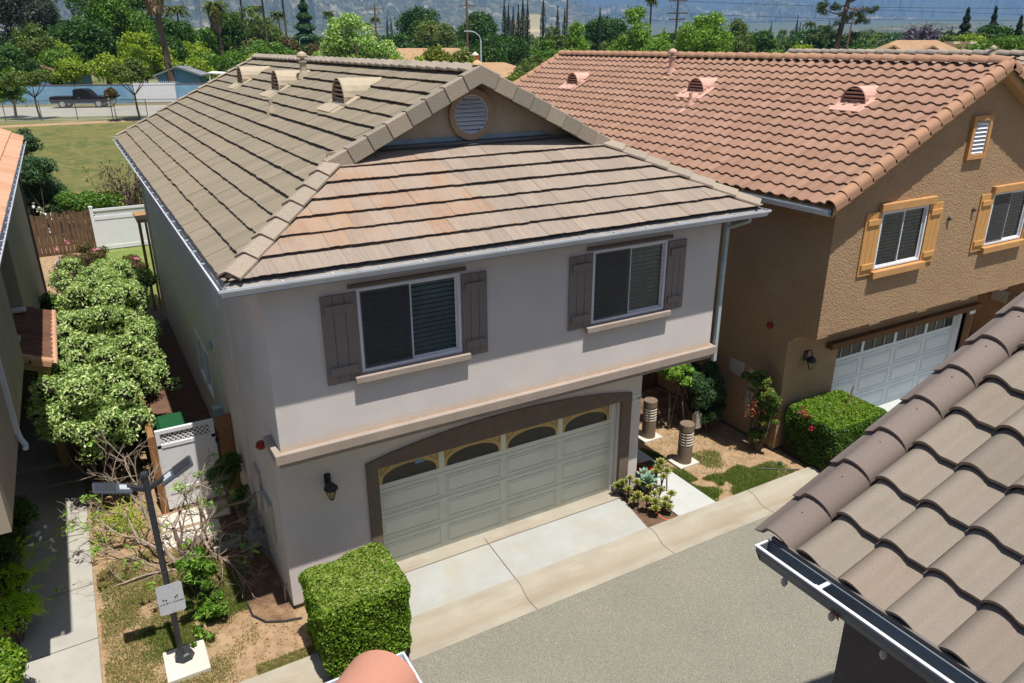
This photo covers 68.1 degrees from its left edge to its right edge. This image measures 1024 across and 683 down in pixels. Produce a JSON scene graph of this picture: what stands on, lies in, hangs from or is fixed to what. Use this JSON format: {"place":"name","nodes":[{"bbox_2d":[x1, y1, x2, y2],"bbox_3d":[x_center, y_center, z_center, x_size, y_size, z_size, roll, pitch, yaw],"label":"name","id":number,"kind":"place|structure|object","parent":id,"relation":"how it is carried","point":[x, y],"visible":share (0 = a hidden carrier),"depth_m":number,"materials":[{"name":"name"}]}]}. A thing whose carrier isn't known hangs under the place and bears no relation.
{"place":"outdoors","nodes":[
{"label":"outdoors","id":0,"kind":"place"},
{"bbox_2d":[1,122,144,247],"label":"lawn field","id":1,"kind":"structure","parent":0,"point":[72,150],"depth_m":49.74,"materials":[{"name":"plant"}]},
{"bbox_2d":[13,127,73,235],"bbox_3d":[-22.744,-7.306,35.319,4.851,5.094,3.530,-12,24,-27],"label":"leafy shrub","id":2,"kind":"object","parent":1,"relation":"on","point":[41,189],"visible":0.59,"depth_m":34.96,"materials":[{"name":"green plant"}]},
{"bbox_2d":[53,190,122,237],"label":"leafy shrub","id":3,"kind":"object","parent":1,"relation":"on","point":[75,202],"visible":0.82,"depth_m":34.91,"materials":[{"name":"green plant"}]},
{"bbox_2d":[83,160,143,213],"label":"plum shrub","id":4,"kind":"object","parent":1,"relation":"on","point":[133,198],"visible":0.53,"depth_m":36.62,"materials":[{"name":"brown plant"}]},
{"bbox_2d":[0,105,166,117],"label":"street","id":5,"kind":"structure","parent":0,"point":[82,111],"depth_m":67.22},
{"bbox_2d":[48,88,114,107],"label":"pickup truck","id":6,"kind":"object","parent":5,"relation":"on","point":[84,95],"visible":0.88,"depth_m":70.66,"materials":[{"name":"black metal"}]},
{"bbox_2d":[142,305,225,489],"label":"side path","id":7,"kind":"structure","parent":0,"point":[186,399],"depth_m":20.22,"materials":[{"name":"soil"}]},
{"bbox_2d":[133,211,161,310],"bbox_3d":[-12.406,-2.701,26.023,0.450,3.300,1.500,-12,24,-27],"label":"patio frame","id":8,"kind":"object","parent":7,"relation":"on","point":[140,217],"visible":0.88,"depth_m":25.83,"materials":[{"name":"brown wood"}]},
{"bbox_2d":[154,412,188,441],"bbox_3d":[-7.336,2.187,16.504,0.613,1.089,0.815,-12,24,-27],"label":"wheeled bin","id":9,"kind":"object","parent":7,"relation":"on","point":[170,420],"visible":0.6,"depth_m":16.28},
{"bbox_2d":[0,63,525,124],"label":"ground","id":10,"kind":"structure","parent":0,"point":[55,119],"depth_m":61.03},
{"bbox_2d":[0,63,32,117],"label":"broadleaf tree","id":11,"kind":"object","parent":10,"relation":"on","point":[17,93],"visible":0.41,"depth_m":61.00,"materials":[{"name":"green plant"}]},
{"bbox_2d":[0,46,43,84],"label":"broadleaf tree","id":12,"kind":"object","parent":10,"relation":"on","point":[14,55],"visible":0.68,"depth_m":74.66,"materials":[{"name":"green plant"}]},
{"bbox_2d":[0,68,54,118],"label":"street tree","id":13,"kind":"object","parent":10,"relation":"on","point":[16,78],"visible":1,"depth_m":58.48,"materials":[{"name":"green plant"}]},
{"bbox_2d":[0,18,59,59],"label":"broadleaf tree","id":14,"kind":"object","parent":10,"relation":"on","point":[38,42],"visible":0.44,"depth_m":82.58,"materials":[{"name":"green plant"}]},
{"bbox_2d":[0,0,66,46],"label":"broadleaf tree","id":15,"kind":"object","parent":10,"relation":"on","point":[22,14],"visible":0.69,"depth_m":117.15,"materials":[{"name":"green plant"}]},
{"bbox_2d":[35,47,81,76],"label":"bush","id":16,"kind":"object","parent":10,"relation":"on","point":[49,58],"visible":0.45,"depth_m":80.89,"materials":[{"name":"green plant"}]},
{"bbox_2d":[50,55,91,83],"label":"bush","id":17,"kind":"object","parent":10,"relation":"on","point":[67,74],"visible":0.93,"depth_m":80.01,"materials":[{"name":"green plant"}]},
{"bbox_2d":[43,14,118,77],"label":"broadleaf tree","id":18,"kind":"object","parent":10,"relation":"on","point":[87,40],"visible":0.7,"depth_m":90.15,"materials":[{"name":"green plant"}]},
{"bbox_2d":[0,83,205,104],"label":"blue wall","id":19,"kind":"structure","parent":10,"relation":"on","point":[48,91],"depth_m":75.32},
{"bbox_2d":[131,81,177,102],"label":"corrugated gate","id":20,"kind":"structure","parent":19,"relation":"attached to","point":[163,92],"depth_m":76.59,"materials":[{"name":"white metal"}]},
{"bbox_2d":[85,49,121,83],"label":"bush","id":21,"kind":"object","parent":10,"relation":"on","point":[104,61],"visible":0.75,"depth_m":80.41,"materials":[{"name":"green plant"}]},
{"bbox_2d":[52,0,158,83],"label":"broadleaf tree","id":22,"kind":"object","parent":10,"relation":"on","point":[105,13],"visible":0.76,"depth_m":95.95,"materials":[{"name":"green plant"}]},
{"bbox_2d":[108,56,149,118],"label":"street tree","id":23,"kind":"object","parent":10,"relation":"on","point":[125,72],"visible":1,"depth_m":58.67,"materials":[{"name":"green plant"}]},
{"bbox_2d":[116,29,181,82],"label":"broadleaf tree","id":24,"kind":"object","parent":10,"relation":"on","point":[137,39],"visible":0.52,"depth_m":90.46,"materials":[{"name":"green plant"}]},
{"bbox_2d":[116,30,188,79],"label":"broadleaf tree","id":25,"kind":"object","parent":10,"relation":"on","point":[178,47],"visible":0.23,"depth_m":93.65,"materials":[{"name":"green plant"}]},
{"bbox_2d":[132,0,182,82],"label":"fan palm","id":26,"kind":"object","parent":10,"relation":"on","point":[156,7],"visible":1,"depth_m":82.37,"materials":[{"name":"brown plant"}]},
{"bbox_2d":[154,16,197,63],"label":"broadleaf tree","id":27,"kind":"object","parent":10,"relation":"on","point":[181,31],"visible":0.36,"depth_m":105.94,"materials":[{"name":"green plant"}]},
{"bbox_2d":[153,65,208,82],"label":"house","id":28,"kind":"structure","parent":10,"relation":"on","point":[189,76],"depth_m":84.72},
{"bbox_2d":[199,0,233,55],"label":"fan palm","id":29,"kind":"object","parent":10,"relation":"on","point":[214,10],"visible":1,"depth_m":107.74,"materials":[{"name":"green plant"}]},
{"bbox_2d":[190,47,248,82],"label":"broadleaf tree","id":30,"kind":"object","parent":10,"relation":"on","point":[231,58],"visible":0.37,"depth_m":96.74,"materials":[{"name":"green plant"}]},
{"bbox_2d":[208,7,247,53],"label":"broadleaf tree","id":31,"kind":"object","parent":10,"relation":"on","point":[232,32],"visible":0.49,"depth_m":121.56,"materials":[{"name":"green plant"}]},
{"bbox_2d":[217,4,285,49],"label":"broadleaf tree","id":32,"kind":"object","parent":10,"relation":"on","point":[256,27],"visible":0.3,"depth_m":165.79,"materials":[{"name":"green plant"}]},
{"bbox_2d":[239,38,297,55],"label":"broadleaf tree","id":33,"kind":"object","parent":10,"relation":"on","point":[261,47],"visible":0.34,"depth_m":105.31,"materials":[{"name":"green plant"}]},
{"bbox_2d":[291,0,319,55],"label":"conifer","id":34,"kind":"object","parent":10,"relation":"on","point":[305,32],"visible":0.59,"depth_m":160.20,"materials":[{"name":"green plant"}]},
{"bbox_2d":[312,11,374,63],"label":"broadleaf tree","id":35,"kind":"object","parent":10,"relation":"on","point":[338,43],"visible":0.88,"depth_m":94.50,"materials":[{"name":"green plant"}]},
{"bbox_2d":[352,34,407,65],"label":"broadleaf tree","id":36,"kind":"object","parent":10,"relation":"on","point":[373,51],"visible":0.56,"depth_m":93.66,"materials":[{"name":"green plant"}]},
{"bbox_2d":[390,5,440,47],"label":"broadleaf tree","id":37,"kind":"object","parent":10,"relation":"on","point":[408,19],"visible":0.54,"depth_m":199.40,"materials":[{"name":"green plant"}]},
{"bbox_2d":[410,18,458,47],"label":"broadleaf tree","id":38,"kind":"object","parent":10,"relation":"on","point":[447,35],"visible":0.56,"depth_m":182.81,"materials":[{"name":"green plant"}]},
{"bbox_2d":[459,0,474,51],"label":"utility pole","id":39,"kind":"object","parent":10,"relation":"on","point":[467,43],"visible":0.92,"depth_m":124.12,"materials":[{"name":"brown wood"}]},
{"bbox_2d":[0,0,1023,68],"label":"overhead wires","id":40,"kind":"object","parent":39,"relation":"attached to","point":[610,17],"visible":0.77,"depth_m":105.28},
{"bbox_2d":[455,9,499,47],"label":"broadleaf tree","id":41,"kind":"object","parent":10,"relation":"on","point":[481,24],"visible":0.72,"depth_m":190.51,"materials":[{"name":"green plant"}]},
{"bbox_2d":[466,31,532,65],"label":"broadleaf tree","id":42,"kind":"object","parent":10,"relation":"on","point":[512,47],"visible":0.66,"depth_m":137.03,"materials":[{"name":"green plant"}]},
{"bbox_2d":[563,19,590,54],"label":"upright tree","id":43,"kind":"object","parent":10,"relation":"on","point":[575,39],"visible":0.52,"depth_m":96.27,"materials":[{"name":"green plant"}]},
{"bbox_2d":[582,14,628,50],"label":"broadleaf tree","id":44,"kind":"object","parent":10,"relation":"on","point":[611,27],"visible":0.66,"depth_m":181.36,"materials":[{"name":"green plant"}]},
{"bbox_2d":[608,5,653,55],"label":"upright tree","id":45,"kind":"object","parent":10,"relation":"on","point":[635,37],"visible":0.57,"depth_m":99.70,"materials":[{"name":"green plant"}]},
{"bbox_2d":[670,10,734,57],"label":"willowy tree","id":46,"kind":"object","parent":10,"relation":"on","point":[702,34],"visible":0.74,"depth_m":102.35,"materials":[{"name":"green plant"}]},
{"bbox_2d":[751,29,781,52],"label":"broadleaf tree","id":47,"kind":"object","parent":10,"relation":"on","point":[762,38],"visible":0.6,"depth_m":145.41,"materials":[{"name":"green plant"}]},
{"bbox_2d":[782,26,844,51],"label":"broadleaf tree","id":48,"kind":"object","parent":10,"relation":"on","point":[802,35],"visible":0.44,"depth_m":128.97,"materials":[{"name":"green plant"}]},
{"bbox_2d":[808,0,880,53],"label":"pine tree","id":49,"kind":"object","parent":10,"relation":"on","point":[822,6],"visible":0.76,"depth_m":123.90,"materials":[{"name":"green plant"}]},
{"bbox_2d":[0,0,633,32],"bbox_3d":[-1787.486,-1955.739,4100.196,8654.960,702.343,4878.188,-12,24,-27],"label":"mountain ridge","id":50,"kind":"structure","parent":0,"point":[451,12],"depth_m":3826.85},
{"bbox_2d":[0,16,1023,682],"bbox_3d":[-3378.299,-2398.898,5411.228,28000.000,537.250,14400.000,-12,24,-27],"label":"ground","id":51,"kind":"structure","parent":0,"point":[270,648],"depth_m":15.22,"materials":[{"name":"soil"}]},
{"bbox_2d":[0,636,31,682],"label":"leafy shrub","id":52,"kind":"object","parent":51,"relation":"on","point":[13,661],"visible":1,"depth_m":10.22,"materials":[{"name":"green plant"}]},
{"bbox_2d":[0,494,39,593],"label":"leafy shrub","id":53,"kind":"object","parent":51,"relation":"on","point":[24,512],"visible":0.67,"depth_m":13.62,"materials":[{"name":"green plant"}]},
{"bbox_2d":[0,535,58,644],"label":"asparagus fern","id":54,"kind":"object","parent":51,"relation":"on","point":[17,607],"visible":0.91,"depth_m":11.77,"materials":[{"name":"green plant"}]},
{"bbox_2d":[14,415,101,682],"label":"footpath","id":55,"kind":"structure","parent":51,"relation":"on","point":[45,481],"depth_m":13.26,"materials":[{"name":"concrete"}]},
{"bbox_2d":[0,128,69,534],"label":"stucco house","id":56,"kind":"structure","parent":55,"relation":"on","point":[28,335],"depth_m":16.42,"materials":[{"name":"beige concrete"}]},
{"bbox_2d":[29,209,96,256],"bbox_3d":[-21.191,-4.443,32.431,5.958,1.905,0.080,-12,24,-27],"label":"wooden fence","id":57,"kind":"object","parent":51,"relation":"on","point":[78,218],"visible":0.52,"depth_m":33.18,"materials":[{"name":"brown wood"}]},
{"bbox_2d":[51,242,109,279],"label":"rose bush","id":58,"kind":"object","parent":51,"relation":"on","point":[88,256],"visible":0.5,"depth_m":28.96,"materials":[{"name":"green plant"}]},
{"bbox_2d":[23,256,182,499],"bbox_3d":[-10.428,0.072,19.574,3.200,3.022,13.143,-11,24,-25],"label":"variegated shrub","id":59,"kind":"object","parent":51,"relation":"on","point":[97,377],"visible":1,"depth_m":16.09,"materials":[{"name":"green plant"}]},
{"bbox_2d":[58,496,160,554],"bbox_3d":[-7.474,3.398,14.584,1.644,0.266,2.095,12,25,29],"label":"strappy plant","id":60,"kind":"object","parent":51,"relation":"on","point":[132,519],"visible":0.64,"depth_m":14.52,"materials":[{"name":"green plant"}]},
{"bbox_2d":[88,204,150,249],"bbox_3d":[-16.759,-5.389,34.606,4.298,2.040,0.200,-12,24,-27],"label":"vinyl fence","id":61,"kind":"object","parent":51,"relation":"on","point":[118,229],"visible":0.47,"depth_m":34.08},
{"bbox_2d":[105,245,161,304],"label":"lawn","id":62,"kind":"structure","parent":51,"relation":"on","point":[114,253],"depth_m":33.43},
{"bbox_2d":[129,355,169,514],"bbox_3d":[-8.572,1.508,17.488,0.130,1.700,6.970,-12,24,-27],"label":"wooden fence","id":63,"kind":"object","parent":51,"relation":"on","point":[150,442],"visible":0.4,"depth_m":14.72,"materials":[{"name":"brown wood"}]},
{"bbox_2d":[154,418,224,509],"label":"vinyl gate","id":64,"kind":"structure","parent":63,"relation":"attached to","point":[196,447],"depth_m":14.85,"materials":[{"name":"white plastic"}]},
{"bbox_2d":[92,455,210,682],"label":"solar lamp post","id":65,"kind":"object","parent":51,"relation":"on","point":[182,662],"visible":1,"depth_m":10.82,"materials":[{"name":"metal"}]},
{"bbox_2d":[32,427,274,617],"bbox_3d":[-5.885,3.017,12.985,4.174,2.918,3.115,3,22,8],"label":"bare tree","id":66,"kind":"object","parent":51,"relation":"on","point":[178,541],"visible":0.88,"depth_m":13.21,"materials":[{"name":"brown plant"}]},
{"bbox_2d":[100,551,247,667],"bbox_3d":[-5.458,4.404,12.358,2.158,0.052,3.020,-12,24,-27],"label":"grass patch","id":67,"kind":"object","parent":51,"relation":"on","point":[241,605],"visible":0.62,"depth_m":12.39,"materials":[{"name":"plant"}]},
{"bbox_2d":[159,500,230,550],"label":"stepping slab","id":68,"kind":"structure","parent":51,"relation":"on","point":[215,523],"depth_m":14.60,"materials":[{"name":"white concrete"}]},
{"bbox_2d":[173,546,228,647],"bbox_3d":[-5.013,4.056,12.249,0.681,0.938,1.765,-12,24,-27],"label":"leafy shrub","id":69,"kind":"object","parent":51,"relation":"on","point":[199,565],"visible":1,"depth_m":12.31,"materials":[{"name":"green plant"}]},
{"bbox_2d":[96,538,315,682],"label":"grass patch","id":70,"kind":"object","parent":51,"relation":"on","point":[277,660],"visible":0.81,"depth_m":11.99,"materials":[{"name":"plant"}]},
{"bbox_2d":[215,413,240,496],"bbox_3d":[-5.688,2.280,15.312,0.350,1.840,0.080,-12,24,-27],"label":"wooden fence","id":71,"kind":"object","parent":51,"relation":"on","point":[226,420],"visible":0.41,"depth_m":15.12,"materials":[{"name":"brown wood"}]},
{"bbox_2d":[203,506,296,621],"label":"bed soil","id":72,"kind":"structure","parent":51,"relation":"on","point":[271,606],"depth_m":13.07,"materials":[{"name":"soil"}]},
{"bbox_2d":[204,451,251,519],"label":"leafy shrub","id":73,"kind":"object","parent":72,"relation":"on","point":[232,460],"visible":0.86,"depth_m":14.51,"materials":[{"name":"green plant"}]},
{"bbox_2d":[237,504,269,559],"bbox_3d":[-4.689,3.400,13.607,0.480,1.040,0.303,-12,24,-27],"label":"stone lantern","id":74,"kind":"object","parent":72,"relation":"on","point":[257,536],"visible":0.91,"depth_m":13.58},
{"bbox_2d":[298,542,411,680],"bbox_3d":[-2.324,3.992,11.338,1.453,1.464,1.302,-12,24,-27],"label":"clipped hedge","id":75,"kind":"object","parent":51,"relation":"on","point":[356,602],"visible":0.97,"depth_m":10.89,"materials":[{"name":"plant"}]},
{"bbox_2d":[113,51,771,608],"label":"stucco house","id":76,"kind":"structure","parent":51,"relation":"on","point":[411,309],"depth_m":12.39,"materials":[{"name":"white concrete"}]},
{"bbox_2d":[193,327,215,401],"bbox_3d":[-7.115,0.500,17.572,0.070,1.150,2.012,-12,24,-27],"label":"window","id":77,"kind":"structure","parent":76,"relation":"in","point":[203,358],"depth_m":17.62,"materials":[{"name":"white plastic"}]},
{"bbox_2d":[355,272,461,371],"bbox_3d":[-1.501,-0.309,11.146,1.600,1.263,0.146,-12,24,-27],"label":"window","id":78,"kind":"structure","parent":76,"relation":"in","point":[393,361],"depth_m":11.17,"materials":[{"name":"white plastic"}]},
{"bbox_2d":[378,404,612,561],"bbox_3d":[-0.165,2.536,14.058,4.930,2.057,0.069,-12,24,-27],"label":"garage door","id":79,"kind":"structure","parent":76,"relation":"in","point":[456,494],"depth_m":13.95,"materials":[{"name":"beige metal"}]},
{"bbox_2d":[591,239,667,323],"bbox_3d":[1.977,-1.049,12.991,1.570,1.263,0.146,-12,24,-27],"label":"window","id":80,"kind":"structure","parent":76,"relation":"in","point":[628,310],"depth_m":13.03,"materials":[{"name":"white plastic"}]},
{"bbox_2d":[0,27,979,64],"bbox_3d":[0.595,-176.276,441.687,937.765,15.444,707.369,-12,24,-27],"label":"distant trees","id":81,"kind":"object","parent":51,"relation":"on","point":[894,36],"visible":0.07,"depth_m":210.38,"materials":[{"name":"green plant"}]},
{"bbox_2d":[396,490,621,572],"bbox_3d":[-0.194,3.635,14.335,5.250,0.198,0.530,-12,24,-27],"label":"driveway apron","id":82,"kind":"object","parent":51,"relation":"on","point":[455,548],"visible":0.36,"depth_m":14.23,"materials":[{"name":"concrete"}]},
{"bbox_2d":[239,466,819,682],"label":"kerb","id":83,"kind":"structure","parent":51,"relation":"on","point":[448,624],"depth_m":13.20,"materials":[{"name":"concrete"}]},
{"bbox_2d":[620,485,676,526],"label":"planting bed soil","id":84,"kind":"structure","parent":51,"relation":"on","point":[647,519],"depth_m":14.88,"materials":[{"name":"brown soil"}]},
{"bbox_2d":[612,457,676,517],"bbox_3d":[2.800,2.926,15.072,1.250,0.768,1.236,-12,24,-27],"label":"succulent cluster","id":85,"kind":"object","parent":84,"relation":"on","point":[664,503],"visible":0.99,"depth_m":15.06,"materials":[{"name":"green plant"}]},
{"bbox_2d":[638,397,662,443],"bbox_3d":[3.183,1.840,17.640,0.540,1.090,0.440,-12,24,-27],"label":"vent bollard","id":86,"kind":"object","parent":51,"relation":"on","point":[648,434],"visible":0.96,"depth_m":17.51,"materials":[{"name":"brown metal"}]},
{"bbox_2d":[639,387,688,423],"bbox_3d":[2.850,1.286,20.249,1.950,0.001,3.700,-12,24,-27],"label":"wooden fence","id":87,"kind":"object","parent":51,"relation":"on","point":[656,393],"depth_m":19.52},
{"bbox_2d":[635,449,714,515],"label":"walkway","id":88,"kind":"structure","parent":51,"relation":"on","point":[688,497],"depth_m":15.44,"materials":[{"name":"concrete"}]},
{"bbox_2d":[656,364,699,429],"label":"leafy shrub","id":89,"kind":"object","parent":51,"relation":"on","point":[675,373],"visible":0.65,"depth_m":17.54,"materials":[{"name":"green plant"}]},
{"bbox_2d":[667,420,698,468],"bbox_3d":[3.776,2.263,16.561,0.540,1.090,0.440,-12,24,-27],"label":"vent bollard","id":90,"kind":"object","parent":51,"relation":"on","point":[683,458],"visible":0.98,"depth_m":16.44,"materials":[{"name":"brown metal"}]},
{"bbox_2d":[672,360,727,430],"bbox_3d":[4.434,1.272,18.096,1.075,1.768,1.782,-12,24,-27],"label":"leafy shrub","id":91,"kind":"object","parent":51,"relation":"on","point":[708,396],"visible":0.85,"depth_m":17.60,"materials":[{"name":"green plant"}]},
{"bbox_2d":[639,447,795,501],"bbox_3d":[4.494,2.637,16.750,2.526,0.052,2.617,-12,24,-27],"label":"grass patch","id":92,"kind":"object","parent":51,"relation":"on","point":[740,477],"visible":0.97,"depth_m":16.20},
{"bbox_2d":[738,369,782,451],"bbox_3d":[5.466,1.598,16.805,0.910,2.102,0.811,4,22,12],"label":"nandina shrub","id":93,"kind":"object","parent":51,"relation":"on","point":[765,395],"visible":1,"depth_m":16.63,"materials":[{"name":"green plant"}]},
{"bbox_2d":[513,49,1023,450],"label":"stucco house","id":94,"kind":"structure","parent":51,"relation":"on","point":[875,252],"depth_m":16.82,"materials":[{"name":"orange tile"}]},
{"bbox_2d":[831,316,954,405],"bbox_3d":[9.358,0.582,18.804,4.880,2.117,0.069,-12,24,-27],"label":"garage door","id":95,"kind":"structure","parent":94,"relation":"in","point":[884,369],"depth_m":18.85,"materials":[{"name":"white metal"}]},
{"bbox_2d":[873,205,928,269],"bbox_3d":[8.087,-2.209,15.868,1.520,1.210,0.150,-12,24,-27],"label":"window","id":96,"kind":"structure","parent":94,"relation":"in","point":[895,261],"depth_m":15.94,"materials":[{"name":"white plastic"}]},
{"bbox_2d":[983,189,1023,245],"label":"window","id":97,"kind":"structure","parent":94,"relation":"in","point":[1002,238],"depth_m":17.74,"materials":[{"name":"white plastic"}]},
{"bbox_2d":[782,389,886,471],"bbox_3d":[7.114,1.950,16.724,1.965,1.290,1.613,-12,24,-27],"label":"clipped hedge","id":98,"kind":"object","parent":51,"relation":"on","point":[821,431],"visible":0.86,"depth_m":16.33,"materials":[{"name":"green plant"}]},
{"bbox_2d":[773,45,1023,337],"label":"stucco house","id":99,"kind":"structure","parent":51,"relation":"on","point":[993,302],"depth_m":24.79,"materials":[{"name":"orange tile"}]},
{"bbox_2d":[864,40,965,54],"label":"house","id":100,"kind":"structure","parent":51,"relation":"on","point":[916,44],"depth_m":99.69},
{"bbox_2d":[404,498,647,616],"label":"driveway","id":101,"kind":"structure","parent":0,"point":[452,578],"depth_m":13.60,"materials":[{"name":"concrete"}]},
{"bbox_2d":[547,0,664,23],"bbox_3d":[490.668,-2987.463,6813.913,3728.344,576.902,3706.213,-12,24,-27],"label":"mountain ridge","id":102,"kind":"structure","parent":0,"point":[614,11],"depth_m":6642.99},
{"bbox_2d":[411,515,843,682],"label":"road","id":103,"kind":"structure","parent":0,"point":[727,607],"depth_m":11.94,"materials":[{"name":"asphalt"}]},
{"bbox_2d":[326,650,421,682],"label":"stucco house","id":104,"kind":"structure","parent":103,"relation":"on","point":[377,666],"depth_m":3.57,"materials":[{"name":"tile"}]},
{"bbox_2d":[754,291,1023,682],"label":"stucco house","id":105,"kind":"structure","parent":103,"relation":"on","point":[898,529],"depth_m":4.54,"materials":[{"name":"beige tile"}]},
{"bbox_2d":[617,0,915,22],"bbox_3d":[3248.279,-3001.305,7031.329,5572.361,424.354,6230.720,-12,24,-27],"label":"mountain ridge","id":106,"kind":"structure","parent":0,"point":[780,10],"depth_m":7154.60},
{"bbox_2d":[570,0,1023,17],"bbox_3d":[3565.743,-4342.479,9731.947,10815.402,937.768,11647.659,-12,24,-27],"label":"mountain ridge","id":107,"kind":"structure","parent":0,"point":[937,8],"depth_m":9249.58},
{"bbox_2d":[856,22,1023,32],"bbox_3d":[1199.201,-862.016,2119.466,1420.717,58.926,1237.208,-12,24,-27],"label":"foothill","id":108,"kind":"structure","parent":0,"point":[903,27],"depth_m":2034.32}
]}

